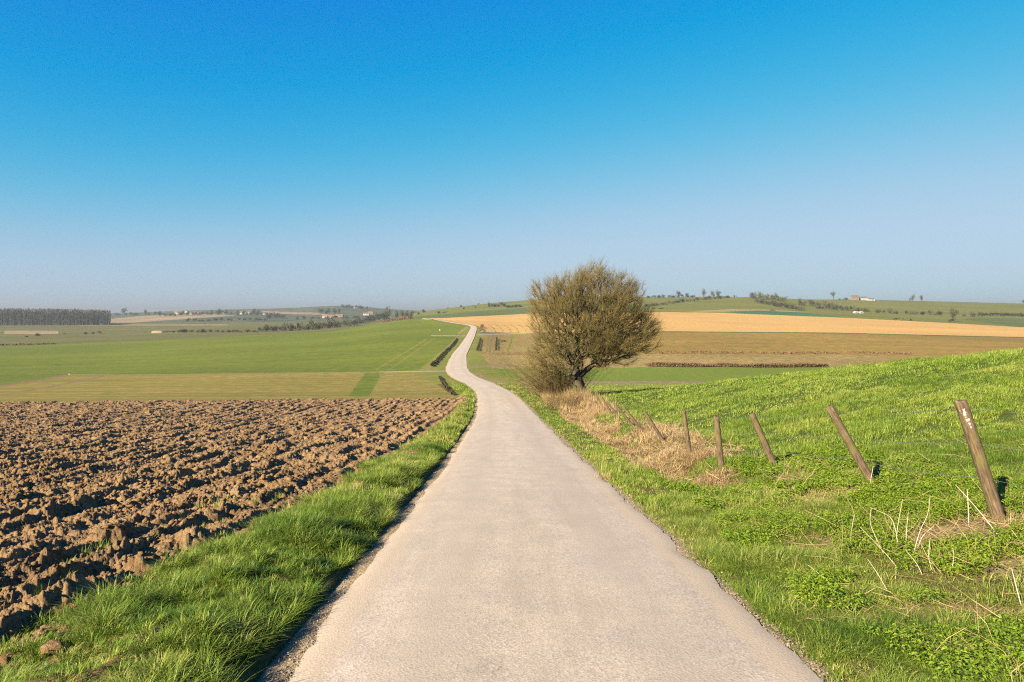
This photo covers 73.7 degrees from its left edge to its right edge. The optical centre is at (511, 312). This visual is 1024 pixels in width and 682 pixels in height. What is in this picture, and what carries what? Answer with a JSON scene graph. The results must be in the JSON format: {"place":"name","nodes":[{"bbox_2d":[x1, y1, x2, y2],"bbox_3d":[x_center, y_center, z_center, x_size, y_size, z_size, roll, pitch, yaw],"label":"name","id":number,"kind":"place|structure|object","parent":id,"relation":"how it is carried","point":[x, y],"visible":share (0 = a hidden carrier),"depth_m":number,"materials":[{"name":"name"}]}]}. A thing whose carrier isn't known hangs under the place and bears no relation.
{"place":"outdoors","nodes":[
{"label":"outdoors","id":0,"kind":"place"},
{"bbox_2d":[0,314,421,346],"bbox_3d":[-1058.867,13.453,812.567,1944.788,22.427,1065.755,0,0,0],"label":"valley grassland","id":1,"kind":"structure","parent":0,"point":[116,332],"depth_m":735.61,"materials":[{"name":"green plant"}]},
{"bbox_2d":[0,343,56,344],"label":"hedge","id":2,"kind":"object","parent":1,"relation":"on","point":[28,344],"visible":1,"depth_m":432.96,"materials":[{"name":"green plant"}]},
{"bbox_2d":[0,308,110,325],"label":"poplar wood","id":3,"kind":"object","parent":1,"relation":"on","point":[33,316],"visible":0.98,"depth_m":1251.02,"materials":[{"name":"plant"}]},
{"bbox_2d":[280,323,289,330],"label":"bush","id":4,"kind":"object","parent":1,"relation":"on","point":[285,327],"visible":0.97,"depth_m":669.29,"materials":[{"name":"green plant"}]},
{"bbox_2d":[288,323,295,330],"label":"bush","id":5,"kind":"object","parent":1,"relation":"on","point":[290,327],"visible":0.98,"depth_m":677.70,"materials":[{"name":"green plant"}]},
{"bbox_2d":[307,320,315,329],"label":"bush","id":6,"kind":"object","parent":1,"relation":"on","point":[312,323],"visible":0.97,"depth_m":686.78,"materials":[{"name":"green plant"}]},
{"bbox_2d":[322,321,330,327],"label":"bush","id":7,"kind":"object","parent":1,"relation":"on","point":[324,325],"visible":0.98,"depth_m":754.23,"materials":[{"name":"green plant"}]},
{"bbox_2d":[326,317,337,327],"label":"bush","id":8,"kind":"object","parent":1,"relation":"on","point":[332,324],"visible":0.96,"depth_m":762.75,"materials":[{"name":"green plant"}]},
{"bbox_2d":[338,320,346,326],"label":"bush","id":9,"kind":"object","parent":1,"relation":"on","point":[344,324],"visible":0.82,"depth_m":876.52,"materials":[{"name":"plant"}]},
{"bbox_2d":[366,313,373,321],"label":"bush","id":10,"kind":"object","parent":1,"relation":"on","point":[370,319],"visible":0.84,"depth_m":1159.79,"materials":[{"name":"green plant"}]},
{"bbox_2d":[382,311,389,319],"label":"bush","id":11,"kind":"object","parent":1,"relation":"on","point":[385,315],"visible":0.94,"depth_m":1210.82,"materials":[{"name":"green plant"}]},
{"bbox_2d":[383,307,391,316],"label":"tree","id":12,"kind":"object","parent":1,"relation":"on","point":[388,310],"visible":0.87,"depth_m":1282.15,"materials":[{"name":"green plant"}]},
{"bbox_2d":[381,316,412,321],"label":"track","id":13,"kind":"object","parent":1,"relation":"on","point":[400,318],"visible":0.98,"depth_m":902.26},
{"bbox_2d":[0,338,453,401],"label":"stubble field","id":14,"kind":"structure","parent":0,"point":[239,387],"depth_m":74.23,"materials":[{"name":"green plant"}]},
{"bbox_2d":[0,319,464,395],"bbox_3d":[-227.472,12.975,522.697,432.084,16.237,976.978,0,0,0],"label":"crop field","id":15,"kind":"structure","parent":0,"point":[369,348],"depth_m":215.83,"materials":[{"name":"green plant"}]},
{"bbox_2d":[0,382,477,681],"bbox_3d":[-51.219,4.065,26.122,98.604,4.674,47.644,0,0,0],"label":"ploughed field","id":16,"kind":"structure","parent":0,"point":[52,548],"depth_m":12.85,"materials":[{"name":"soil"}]},
{"bbox_2d":[40,640,64,655],"bbox_3d":[-2.820,2.054,4.183,0.125,0.079,0.117,0,0,40],"label":"clod","id":17,"kind":"object","parent":16,"relation":"on","point":[53,645],"visible":0.88,"depth_m":4.16,"materials":[{"name":"soil"}]},
{"bbox_2d":[110,306,416,322],"bbox_3d":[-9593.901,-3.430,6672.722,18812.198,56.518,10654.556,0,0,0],"label":"hills","id":18,"kind":"structure","parent":0,"point":[348,311],"depth_m":1969.82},
{"bbox_2d":[0,335,545,395],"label":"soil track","id":19,"kind":"structure","parent":0,"point":[106,375],"depth_m":99.29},
{"bbox_2d":[256,359,477,681],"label":"road shoulder","id":20,"kind":"object","parent":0,"point":[305,630],"visible":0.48,"depth_m":5.45},
{"bbox_2d":[4,309,797,333],"bbox_3d":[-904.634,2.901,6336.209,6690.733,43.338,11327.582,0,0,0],"label":"ochre hill field","id":21,"kind":"structure","parent":0,"point":[143,319],"depth_m":1609.79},
{"bbox_2d":[382,332,540,371],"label":"field track","id":22,"kind":"structure","parent":0,"point":[450,335],"depth_m":262.52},
{"bbox_2d":[418,318,519,396],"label":"grass verge","id":23,"kind":"object","parent":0,"point":[474,356],"depth_m":117.44,"materials":[{"name":"green plant"}]},
{"bbox_2d":[430,338,457,366],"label":"hedge","id":24,"kind":"object","parent":23,"relation":"on","point":[442,354],"visible":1,"depth_m":149.10,"materials":[{"name":"green plant"}]},
{"bbox_2d":[438,376,455,394],"bbox_3d":[-6.971,7.355,71.054,0.842,2.042,33.171,0,0,-8],"label":"hedge","id":25,"kind":"object","parent":23,"relation":"on","point":[450,390],"visible":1,"depth_m":63.63,"materials":[{"name":"green plant"}]},
{"bbox_2d":[476,338,481,350],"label":"hedge","id":26,"kind":"object","parent":23,"relation":"on","point":[478,345],"visible":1,"depth_m":197.15,"materials":[{"name":"green plant"}]},
{"bbox_2d":[0,347,1023,591],"bbox_3d":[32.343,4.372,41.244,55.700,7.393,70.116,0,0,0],"label":"meadow grass","id":27,"kind":"structure","parent":0,"point":[852,424],"depth_m":19.25,"materials":[{"name":"green plant"}]},
{"bbox_2d":[0,0,1023,312],"label":"sky","id":28,"kind":"structure","parent":0,"point":[156,155],"materials":[{"name":"blue"}]},
{"bbox_2d":[68,326,1023,662],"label":"dry field edge","id":29,"kind":"object","parent":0,"point":[994,566],"visible":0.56,"depth_m":6.74,"materials":[{"name":"plant"}]},
{"bbox_2d":[289,318,822,681],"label":"road","id":30,"kind":"structure","parent":0,"point":[523,543],"depth_m":5.42,"materials":[{"name":"grey asphalt"}]},
{"bbox_2d":[267,434,845,681],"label":"road grit","id":31,"kind":"object","parent":30,"relation":"on","point":[312,640],"visible":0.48,"depth_m":4.95,"materials":[{"name":"grey gravel"}]},
{"bbox_2d":[89,384,1023,681],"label":"verge ground","id":32,"kind":"structure","parent":0,"point":[267,656],"depth_m":5.72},
{"bbox_2d":[484,313,618,397],"bbox_3d":[3.291,3.489,53.871,10.223,7.090,9.884,0,0,32],"label":"bare shrub","id":33,"kind":"object","parent":32,"relation":"on","point":[549,383],"visible":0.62,"depth_m":53.10,"materials":[{"name":"brown plant"}]},
{"bbox_2d":[532,385,594,409],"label":"dry grass","id":34,"kind":"structure","parent":32,"relation":"on","point":[553,400],"depth_m":41.56,"materials":[{"name":"beige plant"}]},
{"bbox_2d":[519,255,667,393],"bbox_3d":[5.935,1.155,49.814,11.099,11.323,10.527,0,0,0],"label":"bare tree","id":35,"kind":"object","parent":32,"relation":"on","point":[597,343],"visible":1,"depth_m":48.34,"materials":[{"name":"brown plant"}]},
{"bbox_2d":[601,396,612,413],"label":"fence post","id":36,"kind":"object","parent":32,"relation":"on","point":[610,411],"visible":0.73,"depth_m":32.67,"materials":[{"name":"brown wood"}]},
{"bbox_2d":[606,401,621,419],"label":"fence post","id":37,"kind":"object","parent":32,"relation":"on","point":[611,407],"visible":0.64,"depth_m":28.55,"materials":[{"name":"brown wood"}]},
{"bbox_2d":[614,404,634,425],"bbox_3d":[4.225,3.903,25.034,0.099,1.388,0.104,-40,-3,3],"label":"fence post","id":38,"kind":"object","parent":32,"relation":"on","point":[623,414],"visible":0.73,"depth_m":25.02,"materials":[{"name":"brown wood"}]},
{"bbox_2d":[627,419,1023,486],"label":"barbed wire","id":39,"kind":"object","parent":38,"relation":"attached to","point":[844,458],"visible":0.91,"depth_m":9.30,"materials":[{"name":"grey metal"}]},
{"bbox_2d":[622,406,640,429],"bbox_3d":[4.126,3.683,22.678,0.108,1.401,0.108,-39,-3,4],"label":"fence post","id":40,"kind":"object","parent":32,"relation":"on","point":[630,416],"visible":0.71,"depth_m":22.65,"materials":[{"name":"brown wood"}]},
{"bbox_2d":[643,411,664,441],"bbox_3d":[4.094,3.353,19.230,0.093,1.347,0.112,-33,-3,5],"label":"fence post","id":41,"kind":"object","parent":32,"relation":"on","point":[653,426],"visible":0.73,"depth_m":19.20,"materials":[{"name":"brown wood"}]},
{"bbox_2d":[681,410,691,454],"bbox_3d":[4.108,2.972,15.970,0.113,1.387,0.112,-9,-3,21],"label":"fence post","id":42,"kind":"object","parent":32,"relation":"on","point":[686,432],"visible":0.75,"depth_m":15.95,"materials":[{"name":"brown wood"}]},
{"bbox_2d":[713,415,723,468],"bbox_3d":[4.037,2.693,13.259,0.118,1.384,0.125,-7,-3,30],"label":"fence post","id":43,"kind":"object","parent":32,"relation":"on","point":[719,447],"visible":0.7,"depth_m":13.23,"materials":[{"name":"brown wood"}]},
{"bbox_2d":[496,383,1023,681],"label":"roadside grass","id":44,"kind":"structure","parent":32,"relation":"on","point":[716,554],"depth_m":5.76,"materials":[{"name":"green plant"}]},
{"bbox_2d":[749,412,776,465],"bbox_3d":[4.631,2.476,12.379,0.121,1.429,0.118,-23,-3,6],"label":"fence post","id":45,"kind":"object","parent":32,"relation":"on","point":[762,437],"visible":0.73,"depth_m":12.35,"materials":[{"name":"brown wood"}]},
{"bbox_2d":[571,411,1023,681],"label":"dead stems","id":46,"kind":"object","parent":32,"relation":"on","point":[697,432],"visible":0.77,"depth_m":9.04,"materials":[{"name":"beige plant"}]},
{"bbox_2d":[642,442,1023,681],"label":"leafy weeds","id":47,"kind":"object","parent":32,"relation":"on","point":[743,465],"visible":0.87,"depth_m":7.26,"materials":[{"name":"green plant"}]},
{"bbox_2d":[914,500,929,548],"bbox_3d":[3.779,1.979,6.296,0.242,0.556,0.016,0,0,-22],"label":"dead stalk","id":48,"kind":"object","parent":32,"relation":"on","point":[921,527],"visible":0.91,"depth_m":6.29,"materials":[{"name":"beige plant"}]},
{"bbox_2d":[954,400,1005,520],"bbox_3d":[4.728,1.631,6.825,0.122,1.596,0.133,-17,-2,8],"label":"fence post","id":49,"kind":"object","parent":32,"relation":"on","point":[985,476],"visible":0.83,"depth_m":6.79,"materials":[{"name":"brown wood"}]},
{"bbox_2d":[609,404,1023,419],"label":"barbed wire","id":50,"kind":"object","parent":49,"relation":"attached to","point":[842,412],"visible":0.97,"depth_m":8.89,"materials":[{"name":"grey metal"}]},
{"bbox_2d":[626,415,1023,450],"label":"barbed wire","id":51,"kind":"object","parent":49,"relation":"attached to","point":[850,436],"visible":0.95,"depth_m":9.43,"materials":[{"name":"grey metal"}]},
{"bbox_2d":[958,488,1003,542],"bbox_3d":[4.225,1.842,6.130,0.431,0.563,0.017,0,0,12],"label":"dead stalk","id":52,"kind":"object","parent":32,"relation":"on","point":[980,513],"visible":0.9,"depth_m":6.13,"materials":[{"name":"beige plant"}]},
{"bbox_2d":[1012,570,1021,604],"bbox_3d":[3.599,1.978,4.862,0.011,0.288,0.076,0,0,-33],"label":"dead stalk","id":53,"kind":"object","parent":32,"relation":"on","point":[1016,588],"visible":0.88,"depth_m":4.86,"materials":[{"name":"beige plant"}]},
{"bbox_2d":[469,364,713,389],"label":"bare soil strip","id":54,"kind":"object","parent":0,"point":[616,382],"visible":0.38,"depth_m":80.58,"materials":[{"name":"brown soil"}]},
{"bbox_2d":[285,359,1023,666],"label":"dry grass","id":55,"kind":"structure","parent":0,"point":[587,407],"depth_m":15.28,"materials":[{"name":"beige plant"}]},
{"bbox_2d":[466,359,842,681],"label":"road shoulder","id":56,"kind":"object","parent":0,"point":[651,519],"visible":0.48,"depth_m":6.04},
{"bbox_2d":[494,335,846,390],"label":"green field strip","id":57,"kind":"object","parent":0,"point":[650,374],"visible":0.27,"depth_m":102.52,"materials":[{"name":"green plant"}]},
{"bbox_2d":[481,325,941,368],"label":"pale stubble field","id":58,"kind":"structure","parent":0,"point":[644,359],"depth_m":150.11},
{"bbox_2d":[645,362,829,367],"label":"hedge","id":59,"kind":"object","parent":58,"relation":"on","point":[729,364],"visible":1,"depth_m":119.02,"materials":[{"name":"brown plant"}]},
{"bbox_2d":[412,296,1023,326],"bbox_3d":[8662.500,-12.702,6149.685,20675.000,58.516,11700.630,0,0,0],"label":"hill pasture","id":60,"kind":"structure","parent":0,"point":[900,307],"depth_m":974.51,"materials":[{"name":"green plant"}]},
{"bbox_2d":[850,295,858,299],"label":"farmhouse","id":61,"kind":"object","parent":60,"relation":"on","point":[854,297],"visible":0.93,"depth_m":1449.60,"materials":[{"name":"white brick"}]},
{"bbox_2d":[949,308,958,318],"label":"tree","id":62,"kind":"object","parent":60,"relation":"on","point":[954,312],"visible":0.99,"depth_m":626.01,"materials":[{"name":"green plant"}]},
{"bbox_2d":[981,312,1023,315],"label":"hedge","id":63,"kind":"object","parent":60,"relation":"on","point":[996,314],"visible":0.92,"depth_m":832.05,"materials":[{"name":"green plant"}]},
{"bbox_2d":[412,305,1023,337],"bbox_3d":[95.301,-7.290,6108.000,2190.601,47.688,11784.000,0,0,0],"label":"dark crop field","id":64,"kind":"structure","parent":0,"point":[1017,322],"depth_m":717.34,"materials":[{"name":"green plant"}]},
{"bbox_2d":[422,312,1023,336],"bbox_3d":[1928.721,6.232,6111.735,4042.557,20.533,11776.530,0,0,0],"label":"golden field","id":65,"kind":"structure","parent":0,"point":[707,322],"depth_m":435.72,"materials":[{"name":"beige plant"}]},
{"bbox_2d":[481,332,1023,355],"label":"olive stubble field","id":66,"kind":"structure","parent":0,"point":[914,345],"depth_m":218.19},
{"bbox_2d":[650,350,910,354],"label":"weed line","id":67,"kind":"object","parent":66,"relation":"on","point":[817,352],"visible":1,"depth_m":165.17,"materials":[{"name":"plant"}]},
{"bbox_2d":[731,311,844,317],"bbox_3d":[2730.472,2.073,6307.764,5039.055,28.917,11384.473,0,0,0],"label":"emerald field","id":68,"kind":"structure","parent":0,"point":[779,313],"depth_m":674.25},
{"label":"field ground","id":69,"kind":"structure","parent":0,"visible":0},
{"bbox_2d":[642,421,1023,681],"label":"bank grass","id":70,"kind":"structure","parent":69,"relation":"on","point":[818,506],"depth_m":7.11,"materials":[{"name":"green plant"}]},
{"bbox_2d":[826,405,875,483],"bbox_3d":[4.860,2.033,9.598,0.119,1.640,0.121,-29,-2,4],"label":"fence post","id":71,"kind":"object","parent":69,"relation":"on","point":[848,441],"visible":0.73,"depth_m":9.57,"materials":[{"name":"brown wood"}]}
]}

